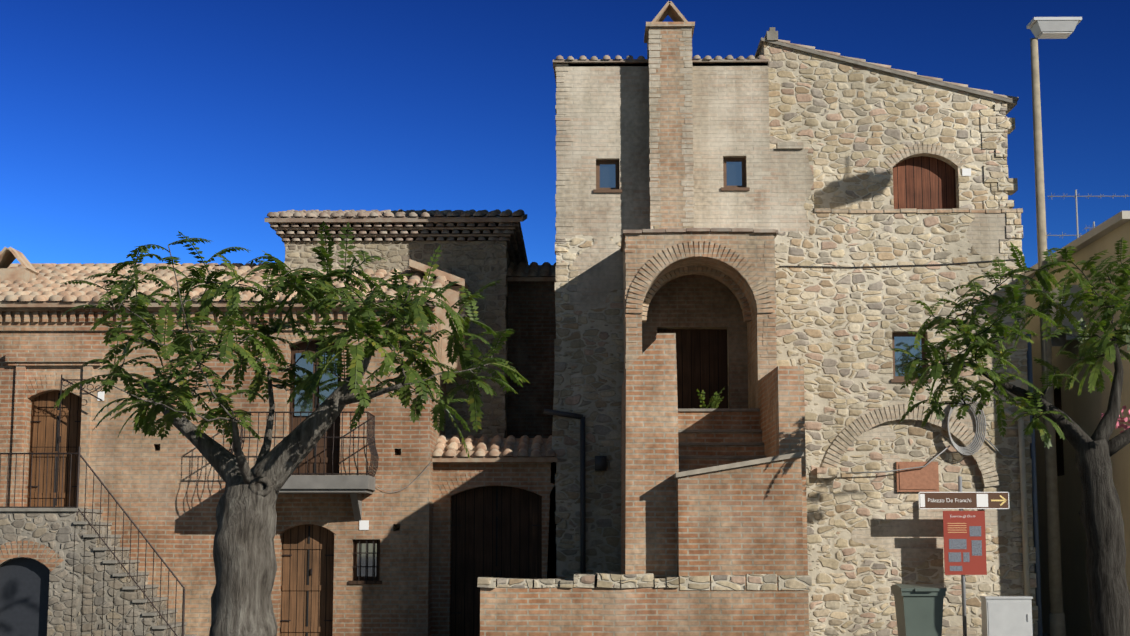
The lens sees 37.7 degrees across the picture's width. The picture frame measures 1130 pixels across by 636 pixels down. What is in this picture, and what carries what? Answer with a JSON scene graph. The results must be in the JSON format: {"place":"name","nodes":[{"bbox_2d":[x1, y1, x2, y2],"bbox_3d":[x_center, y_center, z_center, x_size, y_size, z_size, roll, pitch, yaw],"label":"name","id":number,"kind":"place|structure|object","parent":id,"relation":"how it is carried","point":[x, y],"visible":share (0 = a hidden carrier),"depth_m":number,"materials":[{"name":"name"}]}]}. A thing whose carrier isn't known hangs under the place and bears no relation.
{"place":"outdoors","nodes":[
{"label":"outdoors","id":0,"kind":"place"},
{"bbox_2d":[0,0,1129,267],"label":"sky","id":1,"kind":"structure","parent":0,"point":[125,125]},
{"bbox_2d":[621,333,678,577],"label":"brick pillar","id":2,"kind":"structure","parent":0,"point":[649,443],"depth_m":21.41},
{"bbox_2d":[758,366,808,635],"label":"stair parapet","id":3,"kind":"structure","parent":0,"point":[781,402],"depth_m":21.49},
{"bbox_2d":[1101,405,1129,432],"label":"flowers","id":4,"kind":"object","parent":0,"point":[1124,426],"visible":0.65,"depth_m":21.28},
{"bbox_3d":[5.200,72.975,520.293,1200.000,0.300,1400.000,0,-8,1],"label":"paving","id":5,"kind":"structure","parent":0,"visible":0},
{"bbox_2d":[0,511,185,635],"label":"stone staircase wall","id":6,"kind":"structure","parent":5,"relation":"on","point":[89,595],"depth_m":23.36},
{"bbox_2d":[0,557,49,635],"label":"arched door","id":7,"kind":"structure","parent":6,"relation":"attached to","point":[24,590],"depth_m":23.47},
{"bbox_2d":[0,541,63,570],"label":"cellar door bricks","id":8,"kind":"object","parent":6,"relation":"attached to","point":[24,552],"visible":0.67,"depth_m":23.40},
{"bbox_2d":[0,447,184,635],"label":"stair railing","id":9,"kind":"object","parent":6,"relation":"on","point":[127,515],"visible":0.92,"depth_m":23.51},
{"bbox_2d":[0,508,196,635],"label":"stair treads","id":10,"kind":"object","parent":6,"relation":"on","point":[156,613],"visible":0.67,"depth_m":23.45,"materials":[{"name":"stone"}]},
{"bbox_2d":[105,245,491,635],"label":"trunk and limbs","id":11,"kind":"object","parent":5,"relation":"on","point":[245,562],"visible":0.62,"depth_m":17.10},
{"bbox_2d":[249,476,272,495],"bbox_3d":[-3.149,1.744,17.114,0.248,0.220,0.061,0,-8,1],"label":"tree knot","id":12,"kind":"object","parent":11,"relation":"attached to","point":[267,482],"visible":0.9,"depth_m":17.09,"materials":[{"name":"grey plant"}]},
{"bbox_2d":[58,227,522,451],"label":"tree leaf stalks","id":13,"kind":"object","parent":11,"relation":"attached to","point":[236,343],"visible":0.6,"depth_m":17.16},
{"bbox_2d":[54,221,528,457],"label":"tree leaves","id":14,"kind":"object","parent":13,"relation":"attached to","point":[320,290],"visible":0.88,"depth_m":17.20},
{"bbox_2d":[507,281,555,437],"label":"wall","id":15,"kind":"structure","parent":5,"relation":"on","point":[532,337],"depth_m":28.79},
{"bbox_2d":[507,265,555,280],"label":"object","id":16,"kind":"object","parent":15,"relation":"on","point":[525,277],"visible":0.29,"depth_m":28.79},
{"bbox_2d":[507,262,555,275],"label":"roof tiles","id":17,"kind":"object","parent":16,"relation":"on","point":[533,269],"visible":0.67,"depth_m":29.16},
{"bbox_2d":[623,232,776,407],"bbox_3d":[1.990,1.951,24.602,2.183,6.288,1.500,0,-8,1],"label":"brick archway","id":18,"kind":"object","parent":5,"relation":"on","point":[750,246],"depth_m":24.27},
{"bbox_2d":[642,274,747,407],"bbox_3d":[1.976,0.444,25.546,1.676,2.299,0.040,0,-8,1],"label":"porch lining","id":19,"kind":"object","parent":18,"relation":"attached to","point":[694,300],"visible":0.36,"depth_m":25.59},
{"bbox_2d":[626,240,772,321],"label":"porch arch rings","id":20,"kind":"object","parent":18,"relation":"attached to","point":[657,268],"visible":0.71,"depth_m":24.21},
{"bbox_2d":[621,228,777,251],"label":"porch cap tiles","id":21,"kind":"object","parent":18,"relation":"on","point":[775,231],"visible":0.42,"depth_m":24.24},
{"bbox_2d":[624,233,776,370],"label":"brick quoins","id":22,"kind":"object","parent":18,"relation":"attached to","point":[767,322],"visible":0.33,"depth_m":24.16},
{"bbox_2d":[1024,221,1129,635],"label":"house","id":23,"kind":"structure","parent":5,"relation":"on","point":[1085,409],"depth_m":26.90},
{"bbox_2d":[1053,386,1063,475],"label":"house shutters","id":24,"kind":"object","parent":23,"relation":"attached to","point":[1059,441],"visible":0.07,"depth_m":28.38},
{"bbox_2d":[1049,285,1083,346],"bbox_3d":[8.159,-0.022,27.113,0.320,0.870,1.159,0,-8,1],"label":"window","id":25,"kind":"structure","parent":23,"relation":"attached to","point":[1057,341],"depth_m":26.59,"materials":[{"name":"glass"}]},
{"bbox_2d":[1025,211,1129,281],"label":"roof edge","id":26,"kind":"object","parent":23,"relation":"on","point":[1119,219],"visible":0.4,"depth_m":25.53,"materials":[{"name":"paint"}]},
{"bbox_2d":[1047,190,1128,238],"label":"house antennas","id":27,"kind":"object","parent":23,"relation":"on","point":[1075,197],"visible":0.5,"depth_m":30.39,"materials":[{"name":"grey metal"}]},
{"bbox_3d":[9.606,5.343,27.742,40.853,0.020,18.200,0,-8,1],"label":"piazza ground slab","id":28,"kind":"object","parent":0,"visible":0},
{"bbox_2d":[0,311,445,635],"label":"brick wall","id":29,"kind":"structure","parent":28,"relation":"on","point":[167,492],"depth_m":24.77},
{"bbox_2d":[27,391,81,506],"bbox_3d":[-7.695,1.993,25.076,0.836,1.778,0.050,0,-8,1],"label":"door leaf","id":30,"kind":"object","parent":29,"relation":"attached to","point":[43,433],"visible":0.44,"depth_m":25.06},
{"bbox_2d":[28,410,80,497],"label":"door rails","id":31,"kind":"object","parent":30,"relation":"attached to","point":[55,413],"depth_m":25.03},
{"bbox_2d":[54,393,59,506],"bbox_3d":[-7.695,2.003,25.042,0.024,1.750,0.015,0,-8,1],"label":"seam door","id":32,"kind":"structure","parent":30,"relation":"attached to","point":[56,450],"depth_m":25.04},
{"bbox_2d":[5,352,103,507],"bbox_3d":[-7.708,1.680,24.837,1.457,2.333,0.110,0,-8,1],"label":"door surround","id":33,"kind":"object","parent":29,"relation":"attached to","point":[20,361],"visible":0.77,"depth_m":24.90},
{"bbox_2d":[25,373,93,399],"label":"door arch bricks","id":34,"kind":"object","parent":33,"relation":"attached to","point":[50,385],"depth_m":24.98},
{"bbox_2d":[56,375,103,505],"bbox_3d":[-7.206,1.831,24.709,0.643,1.950,0.312,0,-8,1],"label":"street lamp","id":35,"kind":"object","parent":29,"relation":"attached to","point":[69,380],"depth_m":24.65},
{"bbox_2d":[0,306,434,330],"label":"cornice","id":36,"kind":"structure","parent":29,"relation":"attached to","point":[36,311],"depth_m":25.04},
{"bbox_2d":[0,274,452,306],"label":"cornice","id":37,"kind":"structure","parent":29,"relation":"on","point":[61,303],"depth_m":24.93,"materials":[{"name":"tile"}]},
{"bbox_2d":[0,247,38,283],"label":"chimney cap","id":38,"kind":"object","parent":37,"relation":"on","point":[28,272],"visible":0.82,"depth_m":26.73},
{"bbox_2d":[0,263,450,300],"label":"brick house roof tiles","id":39,"kind":"object","parent":37,"relation":"on","point":[45,285],"visible":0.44,"depth_m":26.55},
{"bbox_2d":[229,411,378,476],"bbox_3d":[-3.845,1.872,24.383,2.099,0.928,0.890,0,-8,1],"label":"balcony railing","id":40,"kind":"object","parent":29,"relation":"attached to","point":[372,447],"visible":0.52,"depth_m":24.04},
{"bbox_2d":[280,524,333,635],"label":"door leaf","id":41,"kind":"object","parent":29,"relation":"attached to","point":[293,604],"visible":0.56,"depth_m":24.75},
{"bbox_2d":[281,544,333,631],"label":"door rails","id":42,"kind":"object","parent":41,"relation":"attached to","point":[307,588],"depth_m":24.71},
{"bbox_2d":[306,526,309,635],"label":"door batten","id":43,"kind":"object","parent":41,"relation":"attached to","point":[308,578],"depth_m":24.73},
{"bbox_2d":[276,507,346,534],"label":"door arch bricks","id":44,"kind":"object","parent":29,"relation":"attached to","point":[305,520],"depth_m":24.66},
{"bbox_2d":[289,340,340,472],"bbox_3d":[-3.778,1.360,25.107,0.806,2.057,0.080,0,-8,1],"label":"balcony door","id":45,"kind":"structure","parent":29,"relation":"in","point":[302,346],"depth_m":25.07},
{"bbox_2d":[291,359,341,462],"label":"balcony door ledges","id":46,"kind":"object","parent":45,"relation":"attached to","point":[321,459],"visible":0.41,"depth_m":24.97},
{"bbox_2d":[279,322,350,346],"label":"balcony door arch bricks","id":47,"kind":"object","parent":29,"relation":"attached to","point":[288,338],"visible":0.19,"depth_m":25.04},
{"bbox_2d":[278,475,375,520],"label":"balcony slab","id":48,"kind":"structure","parent":29,"relation":"attached to","point":[355,487],"depth_m":23.91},
{"bbox_2d":[349,539,381,583],"bbox_3d":[-2.959,3.629,24.636,0.493,0.658,0.180,0,-8,1],"label":"window frame","id":49,"kind":"object","parent":29,"relation":"attached to","point":[376,578],"visible":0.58,"depth_m":24.66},
{"bbox_2d":[352,539,379,580],"bbox_3d":[-2.959,3.603,24.623,0.413,0.608,0.028,0,-8,1],"label":"grille window","id":50,"kind":"structure","parent":49,"relation":"attached to","point":[366,566],"depth_m":24.61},
{"bbox_2d":[357,543,376,575],"bbox_3d":[-2.958,3.614,24.704,0.293,0.488,0.010,0,-8,1],"label":"window glass","id":51,"kind":"object","parent":49,"relation":"in","point":[363,557],"visible":0.64,"depth_m":24.70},
{"bbox_2d":[285,241,509,437],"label":"brick wall","id":52,"kind":"structure","parent":28,"relation":"on","point":[468,262],"depth_m":28.02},
{"bbox_2d":[284,241,507,437],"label":"brick quoins","id":53,"kind":"object","parent":52,"relation":"attached to","point":[499,427],"visible":0.44,"depth_m":27.91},
{"bbox_2d":[268,222,527,264],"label":"tower cornice slabs","id":54,"kind":"structure","parent":52,"relation":"attached to","point":[445,236],"depth_m":28.01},
{"bbox_2d":[265,214,526,221],"bbox_3d":[-2.873,-1.755,29.017,4.348,0.597,2.358,0,-8,1],"label":"tiled roof","id":55,"kind":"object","parent":54,"relation":"on","point":[485,218],"visible":0.86,"depth_m":27.82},
{"bbox_2d":[267,209,526,264],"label":"tower tiles","id":56,"kind":"object","parent":55,"relation":"on","point":[363,213],"visible":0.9,"depth_m":28.00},
{"bbox_2d":[409,259,467,375],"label":"wall","id":57,"kind":"structure","parent":52,"relation":"attached to","point":[452,296],"depth_m":27.09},
{"bbox_2d":[431,462,557,635],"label":"garage block","id":58,"kind":"structure","parent":28,"relation":"on","point":[441,569],"depth_m":25.24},
{"bbox_2d":[432,438,557,461],"bbox_3d":[-1.087,2.058,25.805,1.955,0.437,1.217,0,-8,1],"label":"garage roof bed","id":59,"kind":"object","parent":58,"relation":"on","point":[487,458],"visible":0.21,"depth_m":25.22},
{"bbox_2d":[432,435,555,456],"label":"roof tiles","id":60,"kind":"object","parent":59,"relation":"on","point":[481,446],"visible":0.92,"depth_m":25.56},
{"bbox_2d":[450,486,541,635],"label":"garage door leaf","id":61,"kind":"object","parent":58,"relation":"attached to","point":[473,540],"visible":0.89,"depth_m":25.41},
{"bbox_2d":[438,469,554,497],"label":"garage door arch bricks","id":62,"kind":"object","parent":58,"relation":"attached to","point":[494,479],"visible":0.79,"depth_m":25.31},
{"bbox_2d":[547,355,557,578],"bbox_3d":[-0.201,2.551,26.814,0.205,5.699,3.000,0,-8,1],"label":"batter","id":63,"kind":"object","parent":28,"relation":"on","point":[553,448],"visible":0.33,"depth_m":25.29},
{"bbox_2d":[480,586,679,635],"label":"low brick wall","id":64,"kind":"structure","parent":28,"relation":"on","point":[582,611],"depth_m":20.80,"materials":[{"name":"brick"}]},
{"bbox_2d":[477,573,811,589],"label":"low stair wall cap stones","id":65,"kind":"object","parent":64,"relation":"on","point":[754,582],"visible":0.85,"depth_m":20.82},
{"bbox_2d":[677,457,804,635],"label":"stair block","id":66,"kind":"structure","parent":28,"relation":"on","point":[744,520],"depth_m":20.89,"materials":[{"name":"brick"}]},
{"bbox_2d":[674,451,803,478],"bbox_3d":[2.222,1.887,21.202,1.628,0.330,0.430,0,-8,1],"label":"wall coping","id":67,"kind":"object","parent":66,"relation":"on","point":[733,465],"visible":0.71,"depth_m":20.99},
{"bbox_2d":[554,109,1037,634],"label":"edge stones","id":68,"kind":"object","parent":28,"relation":"on","point":[566,339],"visible":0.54,"depth_m":25.46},
{"bbox_2d":[556,213,1036,635],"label":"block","id":69,"kind":"structure","parent":28,"relation":"on","point":[872,538],"depth_m":25.45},
{"bbox_2d":[543,409,606,573],"bbox_3d":[0.152,3.178,25.150,0.969,3.606,0.120,0,-8,1],"label":"drain pipe","id":70,"kind":"object","parent":69,"relation":"attached to","point":[600,463],"visible":0.98,"depth_m":25.22,"materials":[{"name":"grey"}]},
{"bbox_2d":[556,63,770,212],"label":"wall","id":71,"kind":"structure","parent":69,"relation":"on","point":[607,108],"depth_m":26.03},
{"bbox_2d":[593,160,621,192],"bbox_3d":[0.671,-2.224,26.015,0.449,0.552,0.200,0,-8,1],"label":"window frame","id":72,"kind":"object","parent":71,"relation":"attached to","point":[598,189],"visible":0.79,"depth_m":26.06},
{"bbox_2d":[600,164,615,187],"bbox_3d":[0.672,-2.239,26.093,0.249,0.382,0.010,0,-8,1],"label":"window pane","id":73,"kind":"structure","parent":72,"relation":"in","point":[607,176],"depth_m":26.09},
{"bbox_2d":[555,27,693,240],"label":"brick quoins","id":74,"kind":"object","parent":71,"relation":"attached to","point":[562,167],"visible":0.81,"depth_m":25.77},
{"bbox_2d":[553,63,767,87],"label":"roof tiles","id":75,"kind":"object","parent":71,"relation":"on","point":[554,65],"visible":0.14,"depth_m":26.19,"materials":[{"name":"ceramic"}]},
{"bbox_2d":[553,59,768,68],"bbox_3d":[1.512,-4.043,26.301,3.411,0.045,0.370,0,-8,1],"label":"eave course","id":76,"kind":"object","parent":71,"relation":"on","point":[647,60],"visible":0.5,"depth_m":26.13,"materials":[{"name":"tile"}]},
{"bbox_2d":[556,55,765,59],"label":"eave tiles","id":77,"kind":"object","parent":76,"relation":"on","point":[643,58],"visible":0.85,"depth_m":26.09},
{"bbox_2d":[721,157,749,190],"bbox_3d":[2.666,-2.260,26.000,0.444,0.562,0.200,0,-8,1],"label":"window frame","id":78,"kind":"object","parent":71,"relation":"attached to","point":[743,187],"visible":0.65,"depth_m":26.04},
{"bbox_2d":[726,162,741,185],"bbox_3d":[2.666,-2.274,26.077,0.244,0.392,0.010,0,-8,1],"label":"window pane","id":79,"kind":"structure","parent":78,"relation":"in","point":[734,173],"depth_m":26.07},
{"bbox_2d":[647,27,693,228],"bbox_3d":[1.651,-2.631,26.000,0.663,3.771,0.780,0,-8,1],"label":"chimney stack","id":80,"kind":"object","parent":69,"relation":"on","point":[671,166],"visible":0.43,"depth_m":25.65,"materials":[{"name":"brick"}]},
{"bbox_2d":[644,22,694,42],"bbox_3d":[1.651,-4.533,26.261,0.763,0.070,0.880,0,-8,1],"label":"chimney cap","id":81,"kind":"object","parent":80,"relation":"on","point":[670,24],"visible":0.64,"depth_m":25.83,"materials":[{"name":"stone"}]},
{"bbox_2d":[652,1,687,21],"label":"chimney hood","id":82,"kind":"object","parent":81,"relation":"on","point":[671,10],"visible":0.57,"depth_m":26.08,"materials":[{"name":"tile"}]},
{"bbox_2d":[657,329,727,408],"bbox_3d":[1.979,0.899,25.756,1.100,1.453,0.060,0,-8,1],"label":"door","id":83,"kind":"structure","parent":69,"relation":"attached to","point":[701,357],"depth_m":25.75,"materials":[{"name":"brown wood"}]},
{"bbox_2d":[770,142,813,212],"bbox_3d":[3.560,-2.151,26.258,0.679,1.127,0.800,0,-8,1],"label":"wall patch","id":84,"kind":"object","parent":69,"relation":"on","point":[791,178],"depth_m":25.91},
{"bbox_2d":[816,467,836,477],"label":"stone block","id":85,"kind":"structure","parent":69,"relation":"attached to","point":[826,472],"depth_m":25.18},
{"bbox_2d":[759,42,1007,209],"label":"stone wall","id":86,"kind":"structure","parent":69,"relation":"on","point":[854,127],"depth_m":26.58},
{"bbox_2d":[754,37,1016,114],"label":"roof cornice","id":87,"kind":"structure","parent":86,"relation":"on","point":[1011,104],"depth_m":26.66,"materials":[{"name":"stone"}]},
{"bbox_2d":[764,37,1016,100],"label":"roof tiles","id":88,"kind":"object","parent":87,"relation":"on","point":[894,69],"visible":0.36,"depth_m":26.64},
{"bbox_2d":[778,39,1018,100],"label":"gable tiles","id":89,"kind":"object","parent":88,"relation":"on","point":[940,79],"visible":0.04,"depth_m":26.71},
{"bbox_2d":[893,156,955,208],"bbox_3d":[5.771,-1.933,26.639,1.044,1.359,0.060,0,-8,1],"label":"window shutter","id":90,"kind":"object","parent":86,"relation":"attached to","point":[922,182],"visible":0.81,"depth_m":26.64,"materials":[{"name":"red wood"}]},
{"bbox_2d":[884,144,966,167],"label":"door arch bricks","id":91,"kind":"object","parent":86,"relation":"attached to","point":[921,151],"depth_m":26.50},
{"bbox_2d":[994,104,1017,208],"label":"corner stones","id":92,"kind":"object","parent":86,"relation":"attached to","point":[1010,185],"visible":0.52,"depth_m":26.46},
{"bbox_2d":[779,259,1014,267],"bbox_3d":[5.168,-0.849,25.689,3.681,0.138,0.018,0,-8,1],"label":"facade cable","id":93,"kind":"object","parent":69,"relation":"attached to","point":[891,265],"visible":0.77,"depth_m":25.68,"materials":[{"name":"grey plastic"}]},
{"bbox_2d":[822,404,999,486],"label":"brick arch","id":94,"kind":"structure","parent":69,"relation":"attached to","point":[848,438],"depth_m":25.33,"materials":[{"name":"brick"}]},
{"bbox_2d":[891,332,931,381],"bbox_3d":[5.329,0.610,25.593,0.625,0.795,0.230,0,-8,1],"label":"window frame","id":95,"kind":"object","parent":69,"relation":"attached to","point":[898,378],"visible":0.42,"depth_m":25.66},
{"bbox_2d":[894,336,921,375],"bbox_3d":[5.330,0.598,25.686,0.425,0.625,0.010,0,-8,1],"label":"window glass","id":96,"kind":"object","parent":95,"relation":"in","point":[906,343],"visible":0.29,"depth_m":25.69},
{"bbox_2d":[896,462,938,491],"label":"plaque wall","id":97,"kind":"structure","parent":69,"relation":"attached to","point":[924,479],"depth_m":25.28,"materials":[{"name":"ceramic"}]},
{"bbox_2d":[814,208,1022,213],"bbox_3d":[5.518,-1.654,25.954,3.243,0.075,0.326,0,-8,1],"label":"ledge","id":98,"kind":"object","parent":69,"relation":"on","point":[909,210],"visible":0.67,"depth_m":25.80,"materials":[{"name":"stone"}]},
{"bbox_2d":[846,397,1018,473],"bbox_3d":[5.646,1.783,25.283,2.719,1.190,0.081,0,-8,1],"label":"cable coil","id":99,"kind":"object","parent":69,"relation":"attached to","point":[961,450],"visible":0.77,"depth_m":25.26,"materials":[{"name":"grey"}]},
{"bbox_2d":[1004,409,1029,595],"bbox_3d":[6.858,3.171,25.081,0.315,3.602,0.090,-1,-8,6],"label":"drain pipe","id":100,"kind":"object","parent":69,"relation":"attached to","point":[1020,420],"visible":0.79,"depth_m":25.09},
{"bbox_2d":[891,584,946,635],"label":"wheelie bin","id":101,"kind":"object","parent":28,"relation":"on","point":[919,609],"visible":1,"depth_m":21.73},
{"bbox_2d":[958,476,966,635],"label":"sign post","id":102,"kind":"object","parent":28,"relation":"on","point":[964,618],"visible":0.53,"depth_m":24.56,"materials":[{"name":"grey metal"}]},
{"bbox_2d":[918,492,1008,507],"bbox_3d":[5.965,2.729,24.734,1.347,0.256,0.015,0,-8,1],"label":"direction sign","id":103,"kind":"object","parent":102,"relation":"attached to","point":[958,503],"visible":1,"depth_m":24.73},
{"bbox_2d":[919,492,1009,508],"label":"sign arrow marks","id":104,"kind":"object","parent":103,"relation":"attached to","point":[982,500],"visible":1,"depth_m":24.72},
{"bbox_2d":[943,511,986,574],"bbox_3d":[5.958,3.350,24.649,0.623,0.946,0.015,0,-8,1],"label":"info board","id":105,"kind":"object","parent":102,"relation":"attached to","point":[976,565],"visible":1,"depth_m":24.65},
{"bbox_2d":[948,526,981,570],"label":"sign pictures","id":106,"kind":"object","parent":105,"relation":"attached to","point":[962,544],"visible":1,"depth_m":24.63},
{"bbox_2d":[980,596,1032,635],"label":"utility cabinet","id":107,"kind":"object","parent":28,"relation":"on","point":[1006,615],"visible":1,"depth_m":23.78,"materials":[{"name":"metal"}]},
{"bbox_2d":[916,261,1129,635],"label":"tree","id":108,"kind":"object","parent":28,"relation":"on","point":[1100,514],"visible":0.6,"depth_m":20.45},
{"bbox_2d":[894,240,1129,442],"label":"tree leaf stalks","id":109,"kind":"object","parent":108,"relation":"attached to","point":[970,315],"visible":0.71,"depth_m":20.58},
{"bbox_2d":[890,237,1129,448],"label":"tree leaves","id":110,"kind":"object","parent":109,"relation":"attached to","point":[954,380],"visible":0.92,"depth_m":20.60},
{"bbox_2d":[1026,334,1042,635],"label":"drainpipe","id":111,"kind":"object","parent":28,"relation":"on","point":[1034,495],"visible":0.71,"depth_m":25.30,"materials":[{"name":"grey"}]},
{"bbox_2d":[1030,38,1065,635],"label":"street lamp pole","id":112,"kind":"object","parent":28,"relation":"on","point":[1057,626],"visible":0.92,"depth_m":25.57,"materials":[{"name":"metal"}]},
{"bbox_2d":[1026,17,1081,37],"bbox_3d":[7.841,-4.647,26.504,0.760,0.220,0.460,0,-8,1],"label":"street lamp head","id":113,"kind":"object","parent":112,"relation":"attached to","point":[1037,26],"visible":0.89,"depth_m":26.31},
{"bbox_2d":[1038,32,1071,38],"bbox_3d":[7.841,-4.529,26.488,0.462,0.020,0.308,0,-8,1],"label":"street lamp diffuser","id":114,"kind":"object","parent":113,"relation":"attached to","point":[1053,35],"visible":0.93,"depth_m":26.47,"materials":[{"name":"white paint"}]},
{"bbox_3d":[0.970,4.053,21.650,4.088,1.710,1.300,0,-8,1],"label":"stair","id":115,"kind":"object","parent":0,"visible":0},
{"bbox_2d":[678,411,763,469],"bbox_3d":[2.148,2.941,22.431,1.295,3.536,2.570,0,-8,1],"label":"stair flight","id":116,"kind":"object","parent":115,"relation":"attached to","point":[718,420],"visible":0.17,"depth_m":23.48,"materials":[{"name":"brick"}]},
{"bbox_2d":[697,388,724,408],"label":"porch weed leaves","id":117,"kind":"object","parent":116,"relation":"on","point":[714,399],"visible":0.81,"depth_m":23.85,"materials":[{"name":"green plant"}]},
{"bbox_2d":[678,408,766,471],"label":"steps","id":118,"kind":"structure","parent":116,"relation":"attached to","point":[726,457],"depth_m":23.18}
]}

